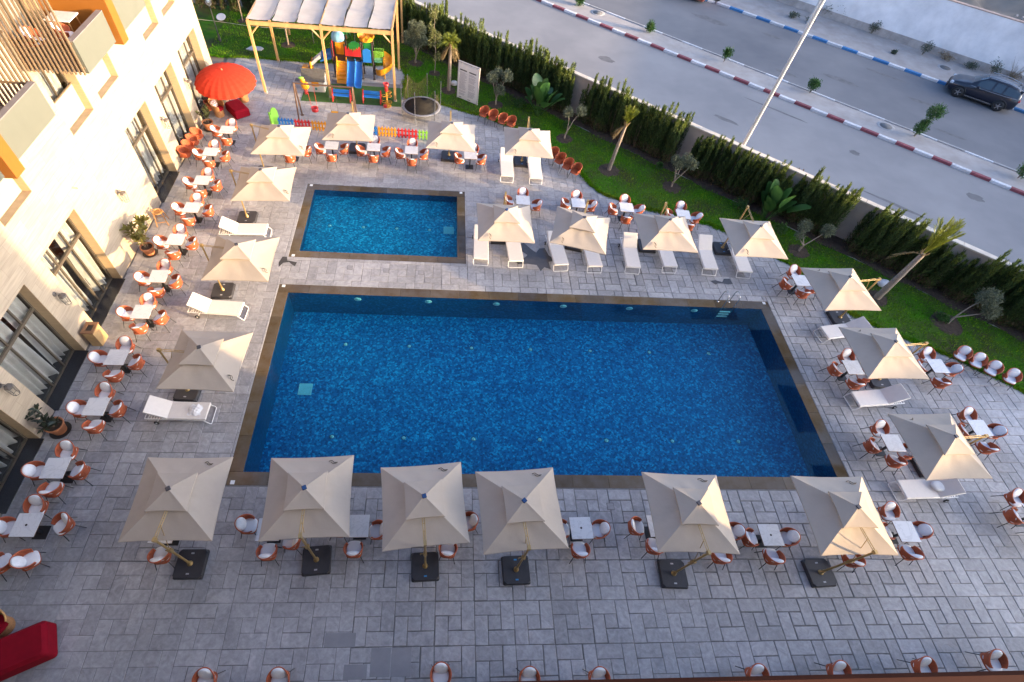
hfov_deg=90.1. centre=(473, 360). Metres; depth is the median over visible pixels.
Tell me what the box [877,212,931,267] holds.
cypress shrub
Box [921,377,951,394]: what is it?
rope chair
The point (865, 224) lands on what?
cypress shrub
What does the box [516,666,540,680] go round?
rope chair
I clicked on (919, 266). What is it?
cypress shrub
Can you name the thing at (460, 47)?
cypress shrub
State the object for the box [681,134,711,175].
cypress shrub
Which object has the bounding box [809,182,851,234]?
cypress shrub
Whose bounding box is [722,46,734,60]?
bush
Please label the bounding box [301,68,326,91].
playhouse
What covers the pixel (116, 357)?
bistro table
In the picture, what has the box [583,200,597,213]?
rope chair
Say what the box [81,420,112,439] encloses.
rope chair
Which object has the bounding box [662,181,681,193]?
tree pit
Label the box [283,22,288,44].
sapling
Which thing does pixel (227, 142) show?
rope chair
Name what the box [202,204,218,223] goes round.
rope chair
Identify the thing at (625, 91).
cypress shrub
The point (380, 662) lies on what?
repair slab
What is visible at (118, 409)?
rope chair
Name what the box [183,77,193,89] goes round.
wall lantern
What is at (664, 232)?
cantilever umbrella
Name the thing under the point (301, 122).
picket fence
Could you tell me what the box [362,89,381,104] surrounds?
kids bench
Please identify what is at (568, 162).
rope chair
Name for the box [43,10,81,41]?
balcony table
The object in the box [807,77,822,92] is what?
bush
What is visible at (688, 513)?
cantilever umbrella
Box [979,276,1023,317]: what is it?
cypress shrub
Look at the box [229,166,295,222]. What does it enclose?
cantilever umbrella
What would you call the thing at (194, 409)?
towel
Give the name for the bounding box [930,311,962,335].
tree pit
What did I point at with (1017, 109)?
kerb
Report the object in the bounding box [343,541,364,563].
rope chair
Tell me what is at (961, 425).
rope chair
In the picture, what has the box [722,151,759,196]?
cypress shrub
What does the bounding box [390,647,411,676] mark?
repair slab
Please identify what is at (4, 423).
window
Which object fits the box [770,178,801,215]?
cypress shrub
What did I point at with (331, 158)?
rope chair
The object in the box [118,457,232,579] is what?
cantilever umbrella
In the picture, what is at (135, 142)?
window
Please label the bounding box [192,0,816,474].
ground
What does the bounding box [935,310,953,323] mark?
bush
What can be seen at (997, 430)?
rope chair
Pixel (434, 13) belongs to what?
young tree
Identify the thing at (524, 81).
cypress shrub
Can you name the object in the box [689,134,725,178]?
cypress shrub
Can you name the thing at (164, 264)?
rope chair
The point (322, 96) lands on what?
turf mat
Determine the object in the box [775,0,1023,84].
boundary wall
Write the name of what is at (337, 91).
kids bench
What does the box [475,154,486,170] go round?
rope chair
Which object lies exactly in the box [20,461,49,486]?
rope chair
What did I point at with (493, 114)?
rope chair
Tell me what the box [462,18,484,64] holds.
cypress shrub
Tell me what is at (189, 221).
rope chair
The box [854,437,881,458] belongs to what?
rope chair
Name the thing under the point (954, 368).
rope chair
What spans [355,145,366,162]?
rope chair
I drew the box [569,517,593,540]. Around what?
bistro table
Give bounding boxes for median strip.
[546,0,1023,190]
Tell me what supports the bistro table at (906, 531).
on the paving
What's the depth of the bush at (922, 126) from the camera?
32.97 m
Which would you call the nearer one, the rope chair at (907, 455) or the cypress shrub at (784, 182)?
the rope chair at (907, 455)
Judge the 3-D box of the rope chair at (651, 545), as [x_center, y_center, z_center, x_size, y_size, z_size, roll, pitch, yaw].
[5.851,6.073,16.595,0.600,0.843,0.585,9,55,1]
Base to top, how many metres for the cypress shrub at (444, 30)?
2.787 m
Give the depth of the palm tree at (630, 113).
27.08 m
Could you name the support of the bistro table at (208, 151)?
on the paving
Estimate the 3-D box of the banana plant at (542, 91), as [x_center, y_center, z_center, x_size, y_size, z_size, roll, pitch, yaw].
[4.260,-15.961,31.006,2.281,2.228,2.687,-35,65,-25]
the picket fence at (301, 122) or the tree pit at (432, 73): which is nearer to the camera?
the picket fence at (301, 122)
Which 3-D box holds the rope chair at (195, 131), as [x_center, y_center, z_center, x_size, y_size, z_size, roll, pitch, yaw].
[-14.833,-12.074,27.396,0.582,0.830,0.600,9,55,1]
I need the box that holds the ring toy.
[382,82,391,107]
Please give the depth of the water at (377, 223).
25.15 m
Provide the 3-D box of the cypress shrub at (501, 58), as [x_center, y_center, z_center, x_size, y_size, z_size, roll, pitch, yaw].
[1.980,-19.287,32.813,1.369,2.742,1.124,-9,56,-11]
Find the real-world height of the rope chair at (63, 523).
0.843 m
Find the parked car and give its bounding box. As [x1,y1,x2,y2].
[944,72,1023,110]
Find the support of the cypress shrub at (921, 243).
on the planting bed at (838, 244)
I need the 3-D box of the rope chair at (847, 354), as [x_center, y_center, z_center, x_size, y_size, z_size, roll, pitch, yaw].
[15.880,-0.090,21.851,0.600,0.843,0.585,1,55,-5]
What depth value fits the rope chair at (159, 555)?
15.22 m
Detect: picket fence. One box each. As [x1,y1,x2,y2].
[277,117,294,125]
[294,119,310,126]
[311,121,325,130]
[377,126,396,136]
[397,127,417,138]
[418,130,427,139]
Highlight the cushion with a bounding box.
[931,481,944,491]
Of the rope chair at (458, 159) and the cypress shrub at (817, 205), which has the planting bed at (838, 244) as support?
the cypress shrub at (817, 205)
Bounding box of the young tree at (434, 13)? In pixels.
[427,4,442,72]
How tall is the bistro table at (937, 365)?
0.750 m
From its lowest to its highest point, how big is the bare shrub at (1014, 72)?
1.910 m
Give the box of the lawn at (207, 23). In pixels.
[193,3,1023,391]
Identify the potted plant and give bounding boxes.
[25,403,71,438]
[119,214,157,257]
[194,105,212,131]
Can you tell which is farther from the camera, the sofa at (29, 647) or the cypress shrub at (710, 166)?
the cypress shrub at (710, 166)
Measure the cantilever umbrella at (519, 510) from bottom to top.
2.926 m
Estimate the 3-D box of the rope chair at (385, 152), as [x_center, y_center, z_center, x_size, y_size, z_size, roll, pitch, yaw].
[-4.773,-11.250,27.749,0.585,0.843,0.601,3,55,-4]
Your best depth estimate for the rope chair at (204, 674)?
13.48 m
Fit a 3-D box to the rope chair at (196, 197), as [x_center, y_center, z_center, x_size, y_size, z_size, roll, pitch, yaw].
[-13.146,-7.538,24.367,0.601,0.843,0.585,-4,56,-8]
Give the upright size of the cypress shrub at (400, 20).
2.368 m
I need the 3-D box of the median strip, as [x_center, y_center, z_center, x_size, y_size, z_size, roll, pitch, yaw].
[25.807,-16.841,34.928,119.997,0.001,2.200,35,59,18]
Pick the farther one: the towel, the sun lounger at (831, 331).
the sun lounger at (831, 331)
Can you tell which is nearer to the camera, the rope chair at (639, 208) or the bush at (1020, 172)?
the rope chair at (639, 208)
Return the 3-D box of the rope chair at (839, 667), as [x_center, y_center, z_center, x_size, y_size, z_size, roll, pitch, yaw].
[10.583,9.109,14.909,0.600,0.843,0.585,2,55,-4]
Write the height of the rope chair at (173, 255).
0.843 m
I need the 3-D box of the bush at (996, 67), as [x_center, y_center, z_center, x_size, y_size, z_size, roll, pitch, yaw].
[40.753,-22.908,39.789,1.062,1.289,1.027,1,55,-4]
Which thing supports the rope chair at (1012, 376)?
on the paving
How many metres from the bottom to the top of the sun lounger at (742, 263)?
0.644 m
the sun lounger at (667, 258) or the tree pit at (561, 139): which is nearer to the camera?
the sun lounger at (667, 258)
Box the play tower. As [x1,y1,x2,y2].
[302,31,391,87]
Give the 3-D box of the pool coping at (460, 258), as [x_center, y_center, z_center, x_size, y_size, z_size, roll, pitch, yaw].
[-4.490,-6.855,25.291,8.170,0.126,5.390,1,55,-4]
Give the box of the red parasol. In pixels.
[194,62,255,107]
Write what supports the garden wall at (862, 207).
on the ground at (216, 60)
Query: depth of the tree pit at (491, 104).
32.26 m
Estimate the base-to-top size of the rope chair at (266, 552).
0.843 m
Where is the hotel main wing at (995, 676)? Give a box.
[499,670,1023,681]
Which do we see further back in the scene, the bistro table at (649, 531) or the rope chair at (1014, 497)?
the rope chair at (1014, 497)
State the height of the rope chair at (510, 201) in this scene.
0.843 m
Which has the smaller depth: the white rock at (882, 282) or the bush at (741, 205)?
the white rock at (882, 282)
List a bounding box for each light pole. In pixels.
[742,0,824,144]
[806,0,820,24]
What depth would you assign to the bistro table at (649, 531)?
16.78 m
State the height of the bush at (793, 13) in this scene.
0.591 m
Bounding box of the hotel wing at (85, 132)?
[0,0,211,516]
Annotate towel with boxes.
[187,404,202,415]
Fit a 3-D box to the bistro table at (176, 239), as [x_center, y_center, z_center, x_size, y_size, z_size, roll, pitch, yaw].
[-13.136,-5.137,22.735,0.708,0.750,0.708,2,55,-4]
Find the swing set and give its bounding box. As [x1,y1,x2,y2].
[293,82,356,123]
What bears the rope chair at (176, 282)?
on the paving
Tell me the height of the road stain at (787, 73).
0.001 m
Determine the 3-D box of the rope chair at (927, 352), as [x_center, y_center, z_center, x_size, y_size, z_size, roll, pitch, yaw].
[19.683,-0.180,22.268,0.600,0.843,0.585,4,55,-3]
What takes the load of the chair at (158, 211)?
on the paving
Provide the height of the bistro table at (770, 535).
0.756 m
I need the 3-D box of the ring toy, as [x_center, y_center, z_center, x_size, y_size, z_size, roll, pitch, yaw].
[-5.263,-16.029,30.716,0.609,1.360,0.483,-29,63,-23]
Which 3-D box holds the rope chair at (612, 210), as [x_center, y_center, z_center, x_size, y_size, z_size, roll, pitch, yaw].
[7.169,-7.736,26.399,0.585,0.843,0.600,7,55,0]
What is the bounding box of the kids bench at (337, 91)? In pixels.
[331,88,351,102]
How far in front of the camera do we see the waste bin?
19.47 m
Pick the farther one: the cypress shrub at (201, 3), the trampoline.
the cypress shrub at (201, 3)
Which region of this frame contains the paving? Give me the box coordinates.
[0,57,1023,681]
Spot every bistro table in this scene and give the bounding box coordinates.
[8,513,51,538]
[39,458,73,482]
[81,398,112,421]
[103,349,130,372]
[130,305,154,327]
[147,270,170,291]
[147,540,179,545]
[165,234,186,254]
[182,202,202,222]
[193,175,211,195]
[202,147,219,166]
[219,126,235,144]
[255,518,280,542]
[324,141,338,157]
[345,515,369,539]
[366,143,380,159]
[404,146,417,158]
[464,151,476,168]
[516,195,529,204]
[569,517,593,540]
[571,198,585,210]
[618,202,633,220]
[644,515,655,538]
[675,209,690,219]
[755,524,784,547]
[787,275,810,293]
[836,360,864,380]
[876,434,906,455]
[891,521,920,543]
[922,359,949,379]
[966,420,993,440]
[1014,504,1023,526]
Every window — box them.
[0,0,35,45]
[0,292,74,403]
[0,419,27,490]
[40,70,68,97]
[45,217,112,318]
[126,109,168,193]
[154,70,189,144]
[177,35,207,111]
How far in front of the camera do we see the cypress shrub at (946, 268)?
24.52 m
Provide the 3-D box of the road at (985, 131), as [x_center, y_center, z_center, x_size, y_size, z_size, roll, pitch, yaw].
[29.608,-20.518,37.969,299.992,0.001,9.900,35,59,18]
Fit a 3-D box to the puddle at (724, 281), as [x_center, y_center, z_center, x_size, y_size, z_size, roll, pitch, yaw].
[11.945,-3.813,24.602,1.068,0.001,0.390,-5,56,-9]
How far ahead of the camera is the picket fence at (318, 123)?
28.96 m
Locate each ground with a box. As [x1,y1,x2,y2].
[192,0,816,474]
[957,0,1023,20]
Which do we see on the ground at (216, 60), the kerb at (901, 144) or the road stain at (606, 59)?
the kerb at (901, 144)
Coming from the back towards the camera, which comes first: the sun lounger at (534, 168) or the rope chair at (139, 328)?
the sun lounger at (534, 168)
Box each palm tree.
[436,30,460,90]
[607,103,639,170]
[873,216,965,299]
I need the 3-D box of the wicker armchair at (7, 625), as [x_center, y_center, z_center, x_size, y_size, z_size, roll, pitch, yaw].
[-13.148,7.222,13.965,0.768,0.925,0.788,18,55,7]
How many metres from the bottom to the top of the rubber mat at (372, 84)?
0.026 m
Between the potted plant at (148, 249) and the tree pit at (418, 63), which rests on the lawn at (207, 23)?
the tree pit at (418, 63)
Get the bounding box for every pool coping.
[226,284,848,488]
[289,184,465,263]
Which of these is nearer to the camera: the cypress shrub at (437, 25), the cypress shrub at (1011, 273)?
the cypress shrub at (1011, 273)
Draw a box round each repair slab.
[324,633,355,647]
[343,664,366,679]
[369,648,390,676]
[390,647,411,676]
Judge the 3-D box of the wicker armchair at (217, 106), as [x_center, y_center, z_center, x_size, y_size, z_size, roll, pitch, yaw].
[-14.582,-14.417,29.001,0.768,0.925,0.788,26,57,13]
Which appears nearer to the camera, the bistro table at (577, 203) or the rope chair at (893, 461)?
the rope chair at (893, 461)
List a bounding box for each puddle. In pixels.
[279,257,296,265]
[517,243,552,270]
[711,279,732,284]
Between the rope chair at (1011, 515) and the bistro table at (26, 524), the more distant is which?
the rope chair at (1011, 515)
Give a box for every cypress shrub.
[192,0,206,7]
[204,0,217,7]
[216,0,228,9]
[227,0,242,11]
[240,0,251,10]
[393,0,405,34]
[395,0,408,39]
[402,0,415,32]
[409,6,417,40]
[415,1,426,35]
[419,10,429,49]
[426,2,437,52]
[428,0,447,52]
[434,0,450,53]
[440,15,457,59]
[447,26,459,61]
[451,12,468,63]
[458,31,470,62]
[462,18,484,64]
[469,26,486,65]
[475,32,491,76]
[482,35,496,76]
[490,29,508,80]
[495,39,516,83]
[502,41,522,87]
[507,39,530,89]
[515,37,536,93]
[524,37,544,90]
[529,52,550,100]
[536,48,557,102]
[546,59,563,107]
[549,59,576,111]
[556,68,574,112]
[575,84,597,122]
[583,72,607,125]
[589,77,615,131]
[597,92,619,132]
[606,77,633,137]
[611,94,638,142]
[623,98,648,143]
[624,98,655,150]
[637,104,662,150]
[642,101,679,156]
[655,117,677,157]
[659,111,695,165]
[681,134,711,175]
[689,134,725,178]
[700,134,734,180]
[708,145,736,185]
[718,142,752,188]
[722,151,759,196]
[733,152,768,196]
[741,158,778,203]
[752,159,792,205]
[759,164,796,207]
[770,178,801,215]
[781,174,815,217]
[785,166,831,223]
[796,184,843,224]
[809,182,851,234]
[814,186,864,241]
[843,203,894,251]
[852,207,900,259]
[865,209,917,262]
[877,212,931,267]
[883,238,930,272]
[895,233,945,277]
[904,242,958,282]
[908,247,969,289]
[938,257,984,297]
[947,254,1009,302]
[950,250,1023,309]
[967,266,1023,311]
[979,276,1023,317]
[993,284,1023,328]
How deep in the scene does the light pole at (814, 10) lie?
42.74 m
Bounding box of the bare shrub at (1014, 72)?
[1008,56,1023,78]
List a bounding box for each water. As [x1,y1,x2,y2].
[243,292,836,476]
[299,190,456,256]
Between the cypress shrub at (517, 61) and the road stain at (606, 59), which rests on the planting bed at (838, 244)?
the cypress shrub at (517, 61)
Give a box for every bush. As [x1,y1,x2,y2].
[562,120,570,129]
[575,0,584,5]
[645,19,655,32]
[656,161,663,169]
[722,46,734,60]
[732,196,749,209]
[773,222,789,234]
[788,11,800,17]
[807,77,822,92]
[869,20,881,32]
[913,103,948,135]
[921,40,934,53]
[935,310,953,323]
[938,51,953,60]
[963,61,981,69]
[989,56,1004,73]
[1006,71,1021,79]
[1017,163,1023,178]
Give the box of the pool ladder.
[717,291,740,309]
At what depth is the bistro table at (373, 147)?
27.49 m
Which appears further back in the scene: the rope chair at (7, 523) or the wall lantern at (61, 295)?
the wall lantern at (61, 295)
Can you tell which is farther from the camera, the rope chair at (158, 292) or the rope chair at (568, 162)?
the rope chair at (568, 162)
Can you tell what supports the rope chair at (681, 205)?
on the paving
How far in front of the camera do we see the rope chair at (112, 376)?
18.55 m
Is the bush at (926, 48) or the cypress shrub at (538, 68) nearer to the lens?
the cypress shrub at (538, 68)
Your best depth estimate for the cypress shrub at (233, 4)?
36.44 m
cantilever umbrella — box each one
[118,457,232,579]
[156,329,252,401]
[199,235,278,299]
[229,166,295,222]
[250,123,311,166]
[258,455,353,576]
[322,101,375,153]
[381,462,469,581]
[426,110,474,161]
[475,467,568,585]
[476,191,534,244]
[504,116,552,167]
[549,199,609,254]
[633,202,697,252]
[641,472,739,588]
[712,205,787,258]
[790,476,897,587]
[800,267,881,324]
[839,327,928,388]
[888,413,992,479]
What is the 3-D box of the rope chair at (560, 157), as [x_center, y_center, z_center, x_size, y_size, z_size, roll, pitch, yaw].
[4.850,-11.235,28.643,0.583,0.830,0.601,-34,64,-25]
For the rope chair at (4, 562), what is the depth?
14.84 m
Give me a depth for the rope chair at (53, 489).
16.08 m
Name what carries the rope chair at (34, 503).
on the paving
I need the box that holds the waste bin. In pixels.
[80,322,107,345]
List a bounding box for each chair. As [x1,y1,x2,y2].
[0,516,25,542]
[0,552,13,581]
[9,549,49,577]
[16,26,51,59]
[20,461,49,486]
[22,494,56,518]
[36,481,72,503]
[47,22,73,52]
[51,512,86,540]
[55,439,87,461]
[65,399,87,421]
[68,460,99,485]
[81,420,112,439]
[87,350,108,372]
[94,381,122,402]
[102,369,129,388]
[108,400,135,423]
[115,306,135,325]
[115,335,140,354]
[127,354,152,376]
[129,322,153,341]
[133,271,150,289]
[139,292,161,311]
[147,287,170,305]
[147,546,178,570]
[150,208,168,226]
[152,235,174,249]
[152,310,174,330]
[156,258,178,276]
[164,250,185,265]
[168,274,186,295]
[170,202,191,215]
[172,223,190,240]
[176,145,194,163]
[180,139,195,156]
[180,216,198,232]
[181,176,200,189]
[185,134,201,147]
[185,236,200,255]
[189,127,206,145]
[190,192,206,208]
[191,148,208,165]
[191,667,225,681]
[192,189,209,203]
[201,167,214,183]
[202,160,217,174]
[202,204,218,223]
[203,100,212,111]
[208,139,222,155]
[209,125,225,137]
[210,179,227,198]
[219,150,233,168]
[220,137,234,151]
[226,118,241,135]
[234,514,258,537]
[256,543,281,566]
[266,666,294,681]
[282,539,301,554]
[283,155,297,166]
[304,145,314,163]
[313,143,326,160]
[325,153,337,168]
[339,143,350,160]
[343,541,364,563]
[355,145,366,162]
[367,154,378,169]
[369,135,380,153]
[369,519,382,541]
[380,146,391,162]
[394,148,405,165]
[406,158,416,171]
[407,138,417,156]
[418,148,428,166]
[430,661,451,681]
[438,544,457,563]
[453,152,463,169]
[466,511,478,532]
[468,143,478,161]
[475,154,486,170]
[478,105,488,118]
[487,109,497,127]
[496,112,507,130]
[504,195,513,204]
[506,115,516,126]
[515,187,528,199]
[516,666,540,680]
[530,199,542,214]
[546,146,558,164]
[552,152,565,166]
[559,157,573,175]
[559,197,570,208]
[562,519,569,537]
[567,162,581,179]
[569,190,581,207]
[569,542,590,563]
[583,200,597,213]
[583,666,610,679]
[589,519,610,543]
[605,203,617,219]
[617,215,632,231]
[618,194,630,213]
[624,516,643,539]
[630,204,645,220]
[640,538,662,559]
[664,208,673,215]
[672,200,686,214]
[688,223,695,233]
[689,212,703,229]
[707,553,732,569]
[730,522,745,543]
[736,663,769,675]
[738,527,758,549]
[754,548,785,569]
[772,277,792,294]
[776,527,800,549]
[782,264,800,283]
[790,289,811,304]
[802,286,815,299]
[814,660,851,674]
[818,361,842,381]
[830,348,854,366]
[837,554,865,572]
[838,378,865,392]
[850,369,871,388]
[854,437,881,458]
[861,419,889,440]
[876,501,900,523]
[878,454,907,474]
[882,522,895,539]
[887,443,912,461]
[895,544,924,565]
[897,656,937,672]
[904,521,933,543]
[913,346,935,367]
[917,359,927,379]
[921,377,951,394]
[932,362,963,380]
[946,345,972,363]
[952,406,977,427]
[958,422,971,437]
[965,352,988,374]
[967,649,1008,670]
[970,441,999,458]
[975,360,1003,382]
[982,423,1007,442]
[993,506,1023,528]
[994,368,1022,386]
[997,488,1023,510]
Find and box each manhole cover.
[591,10,604,15]
[877,121,894,130]
[937,64,952,71]
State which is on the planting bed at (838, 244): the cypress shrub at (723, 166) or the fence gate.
the cypress shrub at (723, 166)
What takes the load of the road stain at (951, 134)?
on the road at (985, 131)
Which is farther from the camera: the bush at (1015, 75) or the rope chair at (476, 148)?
the bush at (1015, 75)
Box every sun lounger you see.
[142,395,216,423]
[186,292,248,319]
[218,216,271,236]
[472,224,488,265]
[498,147,513,182]
[506,242,523,267]
[527,157,542,184]
[544,231,568,271]
[583,250,602,272]
[618,232,640,273]
[658,250,677,272]
[694,234,717,275]
[726,242,752,278]
[813,316,872,342]
[843,383,910,410]
[888,479,965,501]
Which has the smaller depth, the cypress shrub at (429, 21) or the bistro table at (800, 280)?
the bistro table at (800, 280)
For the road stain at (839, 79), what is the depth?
38.09 m
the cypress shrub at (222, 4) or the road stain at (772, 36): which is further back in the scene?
the road stain at (772, 36)
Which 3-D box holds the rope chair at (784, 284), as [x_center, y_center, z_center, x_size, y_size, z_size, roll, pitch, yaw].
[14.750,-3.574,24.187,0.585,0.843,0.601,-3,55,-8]
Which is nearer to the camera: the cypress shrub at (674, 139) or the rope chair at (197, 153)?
the rope chair at (197, 153)
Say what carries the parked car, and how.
on the road at (985, 131)
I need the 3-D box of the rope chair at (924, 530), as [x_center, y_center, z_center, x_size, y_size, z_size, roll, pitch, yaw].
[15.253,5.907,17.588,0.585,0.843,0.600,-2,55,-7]
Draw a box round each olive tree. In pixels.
[401,19,427,62]
[486,66,512,104]
[562,104,586,138]
[671,152,698,186]
[794,218,836,251]
[947,287,1004,323]
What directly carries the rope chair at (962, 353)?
on the paving
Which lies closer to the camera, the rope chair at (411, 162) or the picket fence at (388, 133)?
the rope chair at (411, 162)
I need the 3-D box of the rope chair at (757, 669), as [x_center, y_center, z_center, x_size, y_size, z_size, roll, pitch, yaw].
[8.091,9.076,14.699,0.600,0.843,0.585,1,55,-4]
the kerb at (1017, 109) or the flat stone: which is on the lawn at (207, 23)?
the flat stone
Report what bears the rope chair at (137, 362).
on the paving
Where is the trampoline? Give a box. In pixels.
[400,73,440,124]
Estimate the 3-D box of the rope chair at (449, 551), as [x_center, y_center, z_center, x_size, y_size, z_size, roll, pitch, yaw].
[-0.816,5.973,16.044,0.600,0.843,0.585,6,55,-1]
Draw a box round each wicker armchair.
[0,609,15,637]
[207,98,224,117]
[239,94,248,102]
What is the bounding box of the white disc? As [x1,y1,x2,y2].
[216,13,225,20]
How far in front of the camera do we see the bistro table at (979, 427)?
19.94 m
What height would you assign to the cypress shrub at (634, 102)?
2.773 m
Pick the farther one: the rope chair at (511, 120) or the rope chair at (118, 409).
the rope chair at (511, 120)
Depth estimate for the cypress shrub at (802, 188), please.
26.52 m
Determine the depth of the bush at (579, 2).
41.84 m
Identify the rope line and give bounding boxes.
[198,19,294,28]
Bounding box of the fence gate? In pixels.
[268,107,278,123]
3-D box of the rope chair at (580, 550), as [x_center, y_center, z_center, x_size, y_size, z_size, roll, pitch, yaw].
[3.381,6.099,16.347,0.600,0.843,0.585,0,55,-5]
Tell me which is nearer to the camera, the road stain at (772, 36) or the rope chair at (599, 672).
the rope chair at (599, 672)
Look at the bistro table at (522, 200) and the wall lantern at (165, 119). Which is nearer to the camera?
the wall lantern at (165, 119)
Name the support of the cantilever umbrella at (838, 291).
on the paving
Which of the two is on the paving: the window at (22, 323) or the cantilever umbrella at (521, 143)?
the cantilever umbrella at (521, 143)
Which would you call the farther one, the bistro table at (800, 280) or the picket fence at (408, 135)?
the picket fence at (408, 135)
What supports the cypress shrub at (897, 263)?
on the planting bed at (838, 244)
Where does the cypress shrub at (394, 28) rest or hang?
on the planting bed at (838, 244)
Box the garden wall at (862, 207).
[370,0,1023,310]
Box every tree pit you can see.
[238,18,245,22]
[281,42,294,47]
[408,60,423,66]
[429,70,439,75]
[441,87,455,94]
[488,101,502,108]
[556,134,573,143]
[597,163,619,176]
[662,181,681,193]
[787,244,809,257]
[868,290,886,306]
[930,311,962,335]
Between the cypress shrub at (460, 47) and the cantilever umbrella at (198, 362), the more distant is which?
the cypress shrub at (460, 47)
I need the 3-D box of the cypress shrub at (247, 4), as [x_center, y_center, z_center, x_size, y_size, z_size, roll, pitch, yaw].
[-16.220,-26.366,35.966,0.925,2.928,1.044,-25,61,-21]
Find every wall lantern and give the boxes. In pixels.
[0,383,19,395]
[52,292,71,304]
[115,189,129,200]
[159,116,171,128]
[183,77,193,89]
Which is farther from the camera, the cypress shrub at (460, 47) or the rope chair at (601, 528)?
the cypress shrub at (460, 47)
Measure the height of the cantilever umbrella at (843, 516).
2.926 m
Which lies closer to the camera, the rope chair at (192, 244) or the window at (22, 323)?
the window at (22, 323)
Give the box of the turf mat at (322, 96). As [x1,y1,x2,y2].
[301,83,402,106]
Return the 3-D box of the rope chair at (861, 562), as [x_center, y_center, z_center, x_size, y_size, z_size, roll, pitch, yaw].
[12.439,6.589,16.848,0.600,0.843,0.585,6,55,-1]
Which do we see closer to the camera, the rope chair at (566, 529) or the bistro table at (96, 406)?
the rope chair at (566, 529)
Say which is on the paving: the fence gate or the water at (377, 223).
the fence gate
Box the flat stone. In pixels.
[246,46,263,50]
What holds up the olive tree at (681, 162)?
on the tree pit at (666, 186)
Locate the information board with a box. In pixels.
[457,60,480,105]
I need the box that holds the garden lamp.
[205,0,220,40]
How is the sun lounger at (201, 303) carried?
on the paving
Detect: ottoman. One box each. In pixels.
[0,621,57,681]
[225,99,249,119]
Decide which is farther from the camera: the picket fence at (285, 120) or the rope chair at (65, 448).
the picket fence at (285, 120)
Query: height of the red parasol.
2.523 m
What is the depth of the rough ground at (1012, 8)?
42.52 m
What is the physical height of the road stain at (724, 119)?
0.001 m
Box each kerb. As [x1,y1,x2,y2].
[536,0,1023,195]
[584,2,1017,171]
[716,2,1023,113]
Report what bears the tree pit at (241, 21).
on the lawn at (207, 23)
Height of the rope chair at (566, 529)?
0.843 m
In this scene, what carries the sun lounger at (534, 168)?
on the paving
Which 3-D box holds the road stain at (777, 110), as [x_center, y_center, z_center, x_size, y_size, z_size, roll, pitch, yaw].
[20.549,-17.133,34.747,4.655,0.001,0.204,35,59,18]
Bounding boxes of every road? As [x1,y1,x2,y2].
[416,0,1023,264]
[583,0,1023,170]
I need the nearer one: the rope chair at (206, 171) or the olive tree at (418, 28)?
the rope chair at (206, 171)
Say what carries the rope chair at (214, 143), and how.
on the paving
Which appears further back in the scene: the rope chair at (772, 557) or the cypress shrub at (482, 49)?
the cypress shrub at (482, 49)
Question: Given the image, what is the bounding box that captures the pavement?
[719,0,1023,108]
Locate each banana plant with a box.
[525,73,564,115]
[760,179,810,220]
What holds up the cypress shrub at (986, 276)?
on the planting bed at (838, 244)
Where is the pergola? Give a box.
[246,0,403,101]
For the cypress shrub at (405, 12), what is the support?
on the planting bed at (838, 244)
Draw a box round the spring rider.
[298,76,308,94]
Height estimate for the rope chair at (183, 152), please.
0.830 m
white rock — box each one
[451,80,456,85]
[877,279,888,286]
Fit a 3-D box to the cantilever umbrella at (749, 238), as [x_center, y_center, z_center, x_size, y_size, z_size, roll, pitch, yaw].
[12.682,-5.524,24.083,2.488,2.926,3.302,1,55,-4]
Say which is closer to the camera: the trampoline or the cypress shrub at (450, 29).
the trampoline
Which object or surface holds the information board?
on the lawn at (207, 23)
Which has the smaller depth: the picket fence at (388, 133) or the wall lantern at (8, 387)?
the wall lantern at (8, 387)
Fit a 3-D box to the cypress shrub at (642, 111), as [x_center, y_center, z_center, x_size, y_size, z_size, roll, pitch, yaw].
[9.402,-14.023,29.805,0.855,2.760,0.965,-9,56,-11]
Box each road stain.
[598,56,614,62]
[692,13,727,25]
[714,114,738,125]
[745,97,806,122]
[764,33,781,39]
[774,68,797,77]
[823,73,858,86]
[849,150,859,155]
[863,190,924,217]
[908,97,933,106]
[934,128,965,139]
[966,193,984,201]
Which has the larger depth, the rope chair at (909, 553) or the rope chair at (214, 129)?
the rope chair at (214, 129)
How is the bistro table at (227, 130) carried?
on the paving
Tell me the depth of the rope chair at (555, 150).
28.81 m
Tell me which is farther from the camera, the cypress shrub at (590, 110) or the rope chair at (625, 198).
the cypress shrub at (590, 110)
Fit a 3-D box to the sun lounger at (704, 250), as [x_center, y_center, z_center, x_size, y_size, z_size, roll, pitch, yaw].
[11.488,-5.281,25.107,0.832,0.793,2.216,4,55,-3]
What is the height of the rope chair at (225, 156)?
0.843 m
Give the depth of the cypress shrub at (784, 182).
26.46 m
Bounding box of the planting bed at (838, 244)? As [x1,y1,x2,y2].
[379,28,1023,341]
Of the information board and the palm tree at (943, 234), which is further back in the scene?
the information board
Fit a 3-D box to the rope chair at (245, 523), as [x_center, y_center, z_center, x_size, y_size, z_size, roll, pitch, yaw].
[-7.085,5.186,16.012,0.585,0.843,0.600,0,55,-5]
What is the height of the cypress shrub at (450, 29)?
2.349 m
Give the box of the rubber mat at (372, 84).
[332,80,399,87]
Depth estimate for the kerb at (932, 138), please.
36.20 m
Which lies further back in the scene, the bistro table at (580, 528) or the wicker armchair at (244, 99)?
the wicker armchair at (244, 99)

